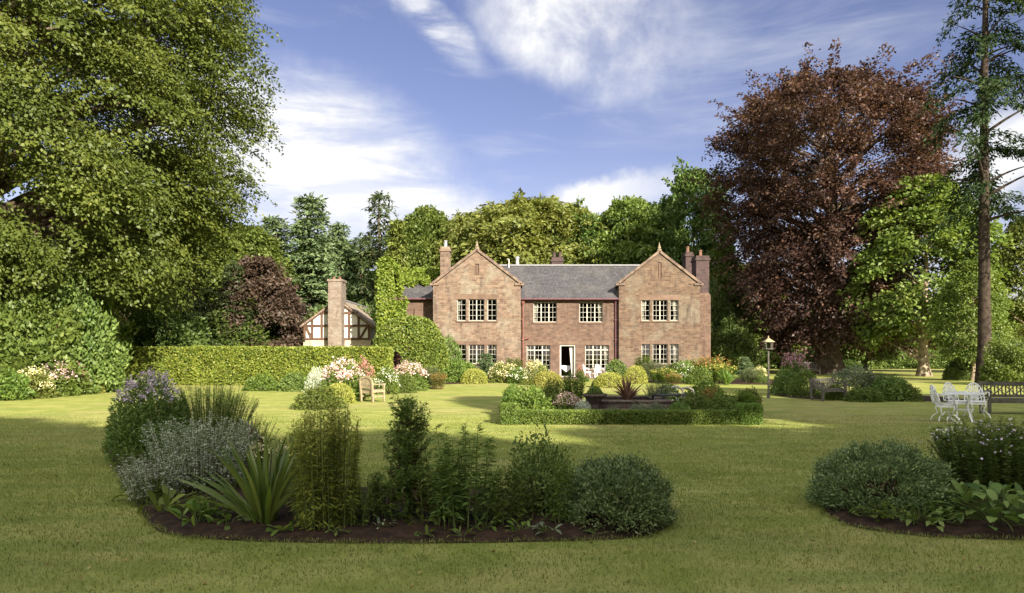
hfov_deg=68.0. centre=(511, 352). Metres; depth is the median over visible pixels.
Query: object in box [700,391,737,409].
bed plant
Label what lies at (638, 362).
border plant
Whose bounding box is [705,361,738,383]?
border plant
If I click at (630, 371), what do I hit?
border plant
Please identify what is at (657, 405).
bed plant
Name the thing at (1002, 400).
park bench
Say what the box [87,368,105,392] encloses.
border plant
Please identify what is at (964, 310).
broadleaf tree
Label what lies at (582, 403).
bed plant
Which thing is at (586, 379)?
border plant
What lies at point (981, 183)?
pine tree
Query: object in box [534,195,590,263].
broadleaf tree
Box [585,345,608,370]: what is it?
window
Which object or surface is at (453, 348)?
border plant
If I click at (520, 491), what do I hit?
leafy stems
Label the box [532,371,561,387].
border plant
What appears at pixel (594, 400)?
stone planter
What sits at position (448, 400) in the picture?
lawn
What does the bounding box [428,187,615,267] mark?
weeping tree
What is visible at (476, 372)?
border plant
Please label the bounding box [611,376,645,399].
cordyline
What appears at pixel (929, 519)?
broad leaf plant
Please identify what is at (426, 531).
plant
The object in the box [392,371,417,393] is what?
border plant
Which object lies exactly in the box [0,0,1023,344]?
sky
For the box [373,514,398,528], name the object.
plant
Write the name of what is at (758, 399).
bed plant
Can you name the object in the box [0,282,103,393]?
garden shrub
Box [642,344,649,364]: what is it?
window
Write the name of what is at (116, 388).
border plant
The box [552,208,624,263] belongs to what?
broadleaf tree
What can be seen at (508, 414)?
box hedge
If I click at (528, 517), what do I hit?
ground plant
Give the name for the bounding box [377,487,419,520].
ground plant
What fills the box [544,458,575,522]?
leafy stems
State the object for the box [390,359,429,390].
phlox
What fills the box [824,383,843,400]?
border plant
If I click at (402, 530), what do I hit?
soil bed
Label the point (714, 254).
broadleaf tree
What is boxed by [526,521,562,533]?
plant
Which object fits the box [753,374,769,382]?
border plant
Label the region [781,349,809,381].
border plant
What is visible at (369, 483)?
ground plant
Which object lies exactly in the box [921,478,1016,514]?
broad leaf plant
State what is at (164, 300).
garden shrub
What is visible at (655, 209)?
broadleaf tree
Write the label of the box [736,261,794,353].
broadleaf tree
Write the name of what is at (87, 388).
border plant
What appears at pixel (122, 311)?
garden shrub
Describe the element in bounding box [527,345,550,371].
window
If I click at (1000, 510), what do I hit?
broad leaf plant
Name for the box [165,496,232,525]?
broad leaf plant
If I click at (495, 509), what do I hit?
ground plant
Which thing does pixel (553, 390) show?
bed plant
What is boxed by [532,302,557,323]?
window
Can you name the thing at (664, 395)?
garden bench
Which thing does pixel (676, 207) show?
broadleaf tree
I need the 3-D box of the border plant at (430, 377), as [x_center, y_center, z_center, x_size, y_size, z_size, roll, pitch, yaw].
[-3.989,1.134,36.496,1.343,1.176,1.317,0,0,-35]
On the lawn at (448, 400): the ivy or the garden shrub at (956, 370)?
the garden shrub at (956, 370)
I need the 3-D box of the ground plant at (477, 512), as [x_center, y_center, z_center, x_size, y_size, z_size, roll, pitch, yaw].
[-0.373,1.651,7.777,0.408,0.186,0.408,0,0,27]
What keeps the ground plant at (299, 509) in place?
on the soil bed at (402, 530)
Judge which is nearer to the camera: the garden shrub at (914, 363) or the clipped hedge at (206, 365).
the clipped hedge at (206, 365)
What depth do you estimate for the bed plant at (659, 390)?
22.73 m
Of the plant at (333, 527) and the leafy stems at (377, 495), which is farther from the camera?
the leafy stems at (377, 495)
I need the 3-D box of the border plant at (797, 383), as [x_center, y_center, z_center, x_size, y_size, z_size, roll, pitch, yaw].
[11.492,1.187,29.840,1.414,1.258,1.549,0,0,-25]
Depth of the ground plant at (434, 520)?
7.38 m
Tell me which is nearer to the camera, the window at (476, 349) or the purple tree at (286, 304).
the window at (476, 349)
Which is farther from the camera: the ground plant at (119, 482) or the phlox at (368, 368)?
the phlox at (368, 368)
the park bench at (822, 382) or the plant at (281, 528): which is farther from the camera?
the park bench at (822, 382)
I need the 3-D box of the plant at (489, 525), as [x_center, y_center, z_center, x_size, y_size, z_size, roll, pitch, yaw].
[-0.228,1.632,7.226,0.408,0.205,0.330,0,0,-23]
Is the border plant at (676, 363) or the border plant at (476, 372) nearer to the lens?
the border plant at (476, 372)
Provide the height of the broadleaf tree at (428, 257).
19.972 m
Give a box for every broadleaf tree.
[152,225,261,315]
[200,221,300,328]
[285,231,374,295]
[402,204,450,268]
[412,220,451,268]
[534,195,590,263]
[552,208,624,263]
[574,195,674,263]
[628,198,694,263]
[648,156,741,291]
[707,246,754,331]
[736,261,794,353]
[752,324,807,353]
[835,172,1014,376]
[840,301,909,369]
[901,319,952,351]
[902,320,933,353]
[924,258,1019,380]
[990,216,1023,344]
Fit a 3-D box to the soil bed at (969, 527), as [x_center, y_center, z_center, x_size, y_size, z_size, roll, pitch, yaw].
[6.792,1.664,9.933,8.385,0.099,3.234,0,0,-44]
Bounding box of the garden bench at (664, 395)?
[652,385,694,401]
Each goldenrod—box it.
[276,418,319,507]
[285,398,365,530]
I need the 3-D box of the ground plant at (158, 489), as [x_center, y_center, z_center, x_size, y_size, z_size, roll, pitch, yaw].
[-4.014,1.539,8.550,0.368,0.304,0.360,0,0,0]
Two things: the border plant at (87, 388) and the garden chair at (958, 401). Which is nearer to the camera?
the garden chair at (958, 401)
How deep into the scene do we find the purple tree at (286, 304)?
58.47 m
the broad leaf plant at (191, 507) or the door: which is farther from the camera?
the door
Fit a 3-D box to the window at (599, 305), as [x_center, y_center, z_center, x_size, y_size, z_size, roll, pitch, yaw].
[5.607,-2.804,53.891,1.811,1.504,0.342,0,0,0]
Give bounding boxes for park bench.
[791,362,819,374]
[809,378,847,400]
[978,381,1023,413]
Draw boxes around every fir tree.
[260,214,303,296]
[268,192,352,322]
[320,221,363,301]
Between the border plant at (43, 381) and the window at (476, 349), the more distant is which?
the window at (476, 349)
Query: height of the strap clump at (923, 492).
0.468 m
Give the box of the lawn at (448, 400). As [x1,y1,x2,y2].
[0,369,1023,592]
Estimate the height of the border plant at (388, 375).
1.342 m
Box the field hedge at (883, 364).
[758,354,960,368]
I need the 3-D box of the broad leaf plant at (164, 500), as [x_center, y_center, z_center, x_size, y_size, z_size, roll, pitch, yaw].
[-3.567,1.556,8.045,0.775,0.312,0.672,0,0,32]
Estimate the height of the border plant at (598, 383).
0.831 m
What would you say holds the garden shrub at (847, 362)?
on the lawn at (448, 400)
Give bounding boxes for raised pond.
[586,395,672,409]
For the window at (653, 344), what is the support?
in the country house
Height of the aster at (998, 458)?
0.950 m
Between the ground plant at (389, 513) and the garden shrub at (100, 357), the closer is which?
the ground plant at (389, 513)
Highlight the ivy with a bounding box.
[373,255,439,361]
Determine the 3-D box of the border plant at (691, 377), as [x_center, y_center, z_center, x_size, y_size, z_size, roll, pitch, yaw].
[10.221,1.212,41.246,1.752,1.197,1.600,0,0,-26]
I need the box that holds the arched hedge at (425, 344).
[371,314,449,380]
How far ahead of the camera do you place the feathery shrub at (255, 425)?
12.01 m
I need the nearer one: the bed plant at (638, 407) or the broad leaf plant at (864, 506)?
the broad leaf plant at (864, 506)
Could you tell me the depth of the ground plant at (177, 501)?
7.94 m
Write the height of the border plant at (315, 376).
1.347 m
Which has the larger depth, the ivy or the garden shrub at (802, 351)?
the garden shrub at (802, 351)
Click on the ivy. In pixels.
(385, 310)
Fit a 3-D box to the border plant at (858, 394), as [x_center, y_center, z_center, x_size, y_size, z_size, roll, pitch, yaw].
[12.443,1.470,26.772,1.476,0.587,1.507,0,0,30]
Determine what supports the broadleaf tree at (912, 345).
on the lawn at (448, 400)
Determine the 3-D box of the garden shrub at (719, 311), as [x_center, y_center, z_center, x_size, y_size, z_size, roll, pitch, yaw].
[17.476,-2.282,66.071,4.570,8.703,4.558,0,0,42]
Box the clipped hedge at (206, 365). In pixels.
[119,345,393,384]
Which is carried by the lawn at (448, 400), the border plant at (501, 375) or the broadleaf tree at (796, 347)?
the broadleaf tree at (796, 347)
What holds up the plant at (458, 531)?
on the soil bed at (402, 530)
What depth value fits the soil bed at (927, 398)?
28.98 m
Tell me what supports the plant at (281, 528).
on the soil bed at (402, 530)
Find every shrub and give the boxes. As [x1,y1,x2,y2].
[0,282,17,313]
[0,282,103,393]
[4,246,139,381]
[35,267,133,393]
[106,287,173,345]
[123,304,211,346]
[128,292,212,338]
[167,379,258,452]
[189,307,272,346]
[211,411,282,458]
[242,314,303,344]
[288,383,347,410]
[297,292,373,333]
[357,296,376,319]
[496,423,576,515]
[709,277,735,336]
[711,313,760,373]
[757,342,785,367]
[792,346,814,354]
[843,359,863,369]
[903,361,929,368]
[907,347,942,354]
[941,357,970,380]
[976,333,1023,385]
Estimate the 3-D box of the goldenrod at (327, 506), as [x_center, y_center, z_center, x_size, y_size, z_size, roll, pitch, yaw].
[-1.822,1.080,7.348,0.786,1.281,0.834,0,0,0]
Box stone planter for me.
[582,393,606,408]
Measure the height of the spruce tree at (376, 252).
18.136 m
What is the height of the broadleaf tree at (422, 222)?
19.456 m
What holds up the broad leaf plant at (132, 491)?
on the soil bed at (402, 530)
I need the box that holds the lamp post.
[762,336,774,397]
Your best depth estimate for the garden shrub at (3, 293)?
33.31 m
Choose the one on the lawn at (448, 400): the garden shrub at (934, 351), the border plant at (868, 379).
the garden shrub at (934, 351)
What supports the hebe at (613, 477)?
on the soil bed at (402, 530)
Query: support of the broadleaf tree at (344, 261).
on the lawn at (448, 400)
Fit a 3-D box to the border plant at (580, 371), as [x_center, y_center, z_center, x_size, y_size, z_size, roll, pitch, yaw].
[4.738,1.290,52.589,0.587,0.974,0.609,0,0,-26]
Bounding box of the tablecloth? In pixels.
[561,365,570,371]
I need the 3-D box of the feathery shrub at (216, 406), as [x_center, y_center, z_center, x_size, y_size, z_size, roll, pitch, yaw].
[-4.987,1.064,12.566,1.566,1.254,1.581,0,0,0]
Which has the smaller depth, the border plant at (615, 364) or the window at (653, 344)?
the border plant at (615, 364)
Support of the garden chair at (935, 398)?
on the lawn at (448, 400)
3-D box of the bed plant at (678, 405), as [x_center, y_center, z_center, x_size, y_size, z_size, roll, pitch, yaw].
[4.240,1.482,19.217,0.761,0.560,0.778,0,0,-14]
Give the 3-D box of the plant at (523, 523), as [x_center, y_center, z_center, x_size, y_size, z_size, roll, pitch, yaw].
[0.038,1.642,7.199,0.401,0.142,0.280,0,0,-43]
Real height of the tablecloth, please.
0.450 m
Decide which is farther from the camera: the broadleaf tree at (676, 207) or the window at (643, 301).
the broadleaf tree at (676, 207)
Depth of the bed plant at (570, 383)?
22.70 m
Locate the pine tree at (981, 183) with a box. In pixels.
[914,0,1023,382]
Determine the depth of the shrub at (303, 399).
22.93 m
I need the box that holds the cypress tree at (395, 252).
[383,214,409,270]
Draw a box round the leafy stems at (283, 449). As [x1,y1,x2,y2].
[269,431,316,470]
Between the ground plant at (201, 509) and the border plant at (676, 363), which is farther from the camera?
the border plant at (676, 363)
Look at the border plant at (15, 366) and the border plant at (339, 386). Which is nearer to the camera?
the border plant at (339, 386)
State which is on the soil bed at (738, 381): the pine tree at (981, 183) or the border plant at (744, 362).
the border plant at (744, 362)
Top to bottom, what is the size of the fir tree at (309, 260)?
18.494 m
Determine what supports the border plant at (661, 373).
on the lawn at (448, 400)
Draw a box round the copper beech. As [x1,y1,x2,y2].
[682,37,971,373]
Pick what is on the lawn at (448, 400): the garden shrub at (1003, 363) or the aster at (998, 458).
the garden shrub at (1003, 363)
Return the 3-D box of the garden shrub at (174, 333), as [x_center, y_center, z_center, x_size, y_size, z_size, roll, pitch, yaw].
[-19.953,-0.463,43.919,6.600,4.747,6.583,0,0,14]
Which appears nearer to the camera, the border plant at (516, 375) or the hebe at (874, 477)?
the hebe at (874, 477)
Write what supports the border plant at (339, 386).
on the lawn at (448, 400)
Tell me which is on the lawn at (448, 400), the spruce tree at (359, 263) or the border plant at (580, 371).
the spruce tree at (359, 263)
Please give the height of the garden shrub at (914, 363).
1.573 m
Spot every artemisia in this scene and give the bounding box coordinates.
[110,446,198,504]
[140,411,261,494]
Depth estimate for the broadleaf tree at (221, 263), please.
64.30 m
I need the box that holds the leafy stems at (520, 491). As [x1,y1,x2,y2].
[485,466,528,518]
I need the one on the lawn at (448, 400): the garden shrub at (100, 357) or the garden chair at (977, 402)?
the garden chair at (977, 402)
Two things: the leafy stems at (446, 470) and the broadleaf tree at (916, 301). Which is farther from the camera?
the broadleaf tree at (916, 301)
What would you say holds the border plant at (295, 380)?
on the lawn at (448, 400)
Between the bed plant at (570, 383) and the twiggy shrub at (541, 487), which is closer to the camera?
the twiggy shrub at (541, 487)
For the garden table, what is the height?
0.720 m
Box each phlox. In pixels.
[318,355,368,401]
[354,355,375,396]
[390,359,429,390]
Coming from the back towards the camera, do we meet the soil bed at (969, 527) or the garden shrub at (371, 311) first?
the garden shrub at (371, 311)
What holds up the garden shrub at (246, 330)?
on the lawn at (448, 400)
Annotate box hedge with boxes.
[500,402,518,424]
[516,408,742,424]
[734,402,762,424]
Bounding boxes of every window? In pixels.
[456,299,466,321]
[468,299,485,321]
[469,345,483,364]
[486,299,497,321]
[488,345,496,362]
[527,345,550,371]
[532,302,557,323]
[578,303,603,323]
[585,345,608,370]
[640,300,650,321]
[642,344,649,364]
[652,300,668,321]
[653,344,667,365]
[669,300,679,321]
[669,344,677,365]
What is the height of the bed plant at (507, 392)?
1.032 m
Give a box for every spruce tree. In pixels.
[166,245,221,345]
[214,260,258,345]
[343,232,375,298]
[349,190,410,307]
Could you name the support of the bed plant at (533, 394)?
on the soil bed
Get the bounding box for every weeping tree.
[427,206,514,267]
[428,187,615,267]
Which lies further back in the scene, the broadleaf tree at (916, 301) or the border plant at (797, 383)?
the broadleaf tree at (916, 301)
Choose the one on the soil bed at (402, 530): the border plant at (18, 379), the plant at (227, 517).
the plant at (227, 517)
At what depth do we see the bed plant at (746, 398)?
20.26 m
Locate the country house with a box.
[378,240,710,376]
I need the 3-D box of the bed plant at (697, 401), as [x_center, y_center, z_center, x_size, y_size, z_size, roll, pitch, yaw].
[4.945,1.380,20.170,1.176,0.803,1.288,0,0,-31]
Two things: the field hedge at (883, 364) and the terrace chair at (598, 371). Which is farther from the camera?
the field hedge at (883, 364)
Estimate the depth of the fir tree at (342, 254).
83.37 m
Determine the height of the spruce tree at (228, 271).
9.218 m
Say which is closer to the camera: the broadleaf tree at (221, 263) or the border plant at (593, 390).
the border plant at (593, 390)
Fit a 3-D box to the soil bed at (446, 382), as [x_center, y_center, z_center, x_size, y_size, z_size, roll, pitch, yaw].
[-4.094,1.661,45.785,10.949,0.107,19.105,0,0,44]
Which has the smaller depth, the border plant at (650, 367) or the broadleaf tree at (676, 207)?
the border plant at (650, 367)
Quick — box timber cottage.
[300,277,376,346]
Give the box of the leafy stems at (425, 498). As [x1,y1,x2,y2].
[414,467,446,522]
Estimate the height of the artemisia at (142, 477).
0.613 m
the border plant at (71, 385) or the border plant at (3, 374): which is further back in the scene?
the border plant at (71, 385)
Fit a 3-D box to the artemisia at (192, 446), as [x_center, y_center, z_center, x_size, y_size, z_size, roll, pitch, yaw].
[-3.785,1.202,9.309,1.417,0.979,1.548,0,0,-26]
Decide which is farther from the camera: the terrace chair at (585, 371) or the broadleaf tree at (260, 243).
the broadleaf tree at (260, 243)
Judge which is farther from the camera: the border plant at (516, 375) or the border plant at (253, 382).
the border plant at (516, 375)
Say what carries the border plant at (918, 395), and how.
on the soil bed at (927, 398)
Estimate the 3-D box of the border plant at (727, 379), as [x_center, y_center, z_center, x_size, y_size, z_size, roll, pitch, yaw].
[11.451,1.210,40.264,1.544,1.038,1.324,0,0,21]
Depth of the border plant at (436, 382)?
35.40 m
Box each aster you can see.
[100,366,199,466]
[920,415,1023,497]
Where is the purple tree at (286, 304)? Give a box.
[210,254,313,346]
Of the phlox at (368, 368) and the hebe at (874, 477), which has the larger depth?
the phlox at (368, 368)
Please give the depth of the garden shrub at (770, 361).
79.52 m
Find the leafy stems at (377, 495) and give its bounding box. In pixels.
[356,472,396,519]
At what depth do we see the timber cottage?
59.90 m
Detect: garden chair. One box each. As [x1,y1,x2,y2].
[930,384,960,421]
[942,382,972,417]
[963,382,990,418]
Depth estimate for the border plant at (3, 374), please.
27.33 m
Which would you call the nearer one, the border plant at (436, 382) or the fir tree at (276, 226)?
the border plant at (436, 382)
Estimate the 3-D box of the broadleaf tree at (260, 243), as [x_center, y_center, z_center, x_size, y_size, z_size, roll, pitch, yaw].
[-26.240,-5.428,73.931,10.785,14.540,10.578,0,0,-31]
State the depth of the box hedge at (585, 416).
18.10 m
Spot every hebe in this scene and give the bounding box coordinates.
[557,450,684,534]
[797,434,962,518]
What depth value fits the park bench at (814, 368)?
58.27 m
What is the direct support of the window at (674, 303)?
in the country house
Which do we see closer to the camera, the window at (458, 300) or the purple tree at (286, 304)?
the window at (458, 300)
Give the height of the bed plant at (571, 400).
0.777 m
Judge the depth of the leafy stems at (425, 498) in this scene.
7.45 m
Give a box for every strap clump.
[172,421,301,524]
[897,473,948,503]
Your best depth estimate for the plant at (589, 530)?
7.07 m
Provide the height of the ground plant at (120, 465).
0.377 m
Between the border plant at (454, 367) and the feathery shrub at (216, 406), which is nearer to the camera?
the feathery shrub at (216, 406)
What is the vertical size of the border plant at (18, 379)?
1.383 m
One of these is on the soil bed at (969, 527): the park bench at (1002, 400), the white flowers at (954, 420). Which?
the white flowers at (954, 420)
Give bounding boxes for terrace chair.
[583,364,590,377]
[594,364,602,376]
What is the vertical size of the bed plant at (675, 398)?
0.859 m
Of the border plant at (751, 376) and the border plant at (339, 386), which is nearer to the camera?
the border plant at (339, 386)
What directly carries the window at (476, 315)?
in the country house
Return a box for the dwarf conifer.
[374,393,437,514]
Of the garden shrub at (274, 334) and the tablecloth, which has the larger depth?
the garden shrub at (274, 334)
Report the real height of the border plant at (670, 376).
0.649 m
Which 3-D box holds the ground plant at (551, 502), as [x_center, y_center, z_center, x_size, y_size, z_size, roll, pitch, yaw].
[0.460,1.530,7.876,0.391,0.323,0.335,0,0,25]
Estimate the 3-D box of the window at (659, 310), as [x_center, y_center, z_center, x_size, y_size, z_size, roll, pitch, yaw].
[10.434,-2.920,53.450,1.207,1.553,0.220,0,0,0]
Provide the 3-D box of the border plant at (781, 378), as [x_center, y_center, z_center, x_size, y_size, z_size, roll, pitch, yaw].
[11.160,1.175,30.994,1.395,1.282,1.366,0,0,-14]
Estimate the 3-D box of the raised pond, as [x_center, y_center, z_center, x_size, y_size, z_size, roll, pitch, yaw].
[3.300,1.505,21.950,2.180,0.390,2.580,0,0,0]
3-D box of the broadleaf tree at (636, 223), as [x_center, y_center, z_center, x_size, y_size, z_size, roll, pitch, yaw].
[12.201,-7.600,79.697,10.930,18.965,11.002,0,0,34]
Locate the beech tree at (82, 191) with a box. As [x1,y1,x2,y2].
[0,0,286,322]
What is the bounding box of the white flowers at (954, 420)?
[934,415,972,467]
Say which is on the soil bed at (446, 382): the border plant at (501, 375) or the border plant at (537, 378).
the border plant at (501, 375)
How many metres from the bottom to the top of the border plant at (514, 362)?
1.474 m
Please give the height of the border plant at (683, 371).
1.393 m
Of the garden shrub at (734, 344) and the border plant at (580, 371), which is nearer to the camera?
the border plant at (580, 371)
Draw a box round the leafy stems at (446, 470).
[419,423,502,529]
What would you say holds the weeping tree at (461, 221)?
on the lawn at (448, 400)
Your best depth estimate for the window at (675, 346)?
53.64 m
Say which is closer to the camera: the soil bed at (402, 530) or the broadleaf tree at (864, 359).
the soil bed at (402, 530)
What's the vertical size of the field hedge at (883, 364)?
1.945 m
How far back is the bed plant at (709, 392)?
21.42 m
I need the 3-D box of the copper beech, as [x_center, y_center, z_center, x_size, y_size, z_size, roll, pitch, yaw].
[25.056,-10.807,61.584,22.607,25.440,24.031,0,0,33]
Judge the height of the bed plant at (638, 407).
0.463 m
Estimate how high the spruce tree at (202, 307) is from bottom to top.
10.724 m
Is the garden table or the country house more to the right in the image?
the garden table
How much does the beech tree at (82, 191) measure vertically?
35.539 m
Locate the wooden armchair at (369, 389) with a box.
[359,376,384,401]
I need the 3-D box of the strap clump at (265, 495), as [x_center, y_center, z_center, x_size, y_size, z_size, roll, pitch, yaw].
[-2.674,1.174,7.497,1.405,1.052,1.654,0,0,0]
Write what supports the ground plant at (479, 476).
on the soil bed at (402, 530)
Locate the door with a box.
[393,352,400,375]
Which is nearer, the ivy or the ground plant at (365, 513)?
the ground plant at (365, 513)
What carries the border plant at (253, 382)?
on the lawn at (448, 400)
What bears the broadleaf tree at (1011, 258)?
on the lawn at (448, 400)
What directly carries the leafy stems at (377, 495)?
on the soil bed at (402, 530)
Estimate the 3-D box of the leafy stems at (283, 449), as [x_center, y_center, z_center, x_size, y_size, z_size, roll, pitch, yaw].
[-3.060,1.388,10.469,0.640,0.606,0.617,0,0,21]
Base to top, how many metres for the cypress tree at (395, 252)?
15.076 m
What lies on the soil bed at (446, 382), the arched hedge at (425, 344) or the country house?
the arched hedge at (425, 344)
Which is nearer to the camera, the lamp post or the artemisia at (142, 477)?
the artemisia at (142, 477)
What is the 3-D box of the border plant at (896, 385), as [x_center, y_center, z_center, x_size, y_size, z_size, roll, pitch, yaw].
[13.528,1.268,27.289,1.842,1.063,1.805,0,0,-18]
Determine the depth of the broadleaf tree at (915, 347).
124.72 m
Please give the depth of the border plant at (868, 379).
27.78 m
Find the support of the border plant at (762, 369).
on the soil bed at (738, 381)
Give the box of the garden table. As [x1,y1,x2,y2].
[943,392,984,422]
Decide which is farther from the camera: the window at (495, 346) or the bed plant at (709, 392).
the window at (495, 346)
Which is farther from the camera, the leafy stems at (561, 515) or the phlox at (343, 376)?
the phlox at (343, 376)
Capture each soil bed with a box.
[106,421,675,542]
[374,376,555,388]
[605,377,788,384]
[775,392,966,401]
[824,472,1023,539]
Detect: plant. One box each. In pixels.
[0,364,12,400]
[0,366,37,400]
[1,360,34,396]
[14,363,59,398]
[37,360,82,396]
[60,360,92,394]
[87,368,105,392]
[100,361,124,391]
[112,479,169,499]
[114,447,146,474]
[116,476,150,488]
[137,476,169,502]
[137,484,200,513]
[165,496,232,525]
[173,500,186,513]
[192,489,238,520]
[204,510,241,529]
[241,374,278,390]
[263,521,302,535]
[278,371,309,391]
[291,486,320,523]
[304,365,327,396]
[325,382,355,403]
[325,523,353,535]
[340,487,385,526]
[350,471,386,499]
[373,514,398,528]
[374,365,399,394]
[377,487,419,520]
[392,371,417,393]
[404,507,437,524]
[414,524,435,536]
[416,365,441,387]
[430,372,445,389]
[443,358,478,383]
[444,333,462,376]
[446,526,474,537]
[460,368,487,383]
[463,467,503,500]
[463,515,504,531]
[465,504,493,515]
[470,484,518,526]
[474,351,495,378]
[487,361,518,382]
[498,382,521,413]
[503,357,526,374]
[504,518,532,531]
[506,365,529,383]
[506,384,554,409]
[511,508,553,526]
[522,359,547,385]
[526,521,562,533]
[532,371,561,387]
[538,485,562,511]
[539,377,564,408]
[552,391,581,409]
[559,370,585,406]
[574,399,590,410]
[576,364,583,376]
[579,376,589,381]
[584,528,607,534]
[586,386,602,393]
[593,372,625,387]
[605,358,626,376]
[623,365,647,383]
[628,402,649,412]
[634,354,651,378]
[641,359,671,379]
[642,380,674,399]
[646,402,666,409]
[649,367,680,383]
[657,382,681,403]
[664,359,698,373]
[665,372,682,383]
[667,400,691,409]
[672,360,697,381]
[679,390,717,408]
[680,380,726,405]
[685,364,714,384]
[688,354,731,380]
[698,385,721,398]
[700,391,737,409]
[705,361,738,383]
[715,367,742,384]
[728,389,757,402]
[736,356,753,378]
[737,367,764,382]
[744,385,763,410]
[748,365,771,379]
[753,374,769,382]
[769,366,800,394]
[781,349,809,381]
[786,368,820,396]
[824,364,889,396]
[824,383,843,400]
[842,386,887,402]
[848,496,922,524]
[851,369,899,391]
[864,373,915,401]
[879,496,968,531]
[894,382,924,401]
[918,480,1023,530]
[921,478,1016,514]
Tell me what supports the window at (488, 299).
in the country house
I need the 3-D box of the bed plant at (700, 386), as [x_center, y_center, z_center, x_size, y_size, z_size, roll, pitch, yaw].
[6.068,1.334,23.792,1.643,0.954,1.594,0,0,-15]
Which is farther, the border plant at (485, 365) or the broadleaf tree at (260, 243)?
the broadleaf tree at (260, 243)
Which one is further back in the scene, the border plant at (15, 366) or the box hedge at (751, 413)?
the border plant at (15, 366)
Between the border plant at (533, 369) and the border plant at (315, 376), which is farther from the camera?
the border plant at (533, 369)
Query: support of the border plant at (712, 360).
on the soil bed at (738, 381)
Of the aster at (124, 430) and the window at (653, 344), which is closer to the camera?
the aster at (124, 430)
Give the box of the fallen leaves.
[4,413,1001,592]
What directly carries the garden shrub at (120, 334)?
on the soil bed
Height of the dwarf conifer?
1.445 m
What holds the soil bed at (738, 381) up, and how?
on the lawn at (448, 400)
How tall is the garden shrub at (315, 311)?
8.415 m
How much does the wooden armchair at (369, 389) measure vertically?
0.912 m
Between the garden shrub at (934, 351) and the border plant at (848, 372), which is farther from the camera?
the garden shrub at (934, 351)

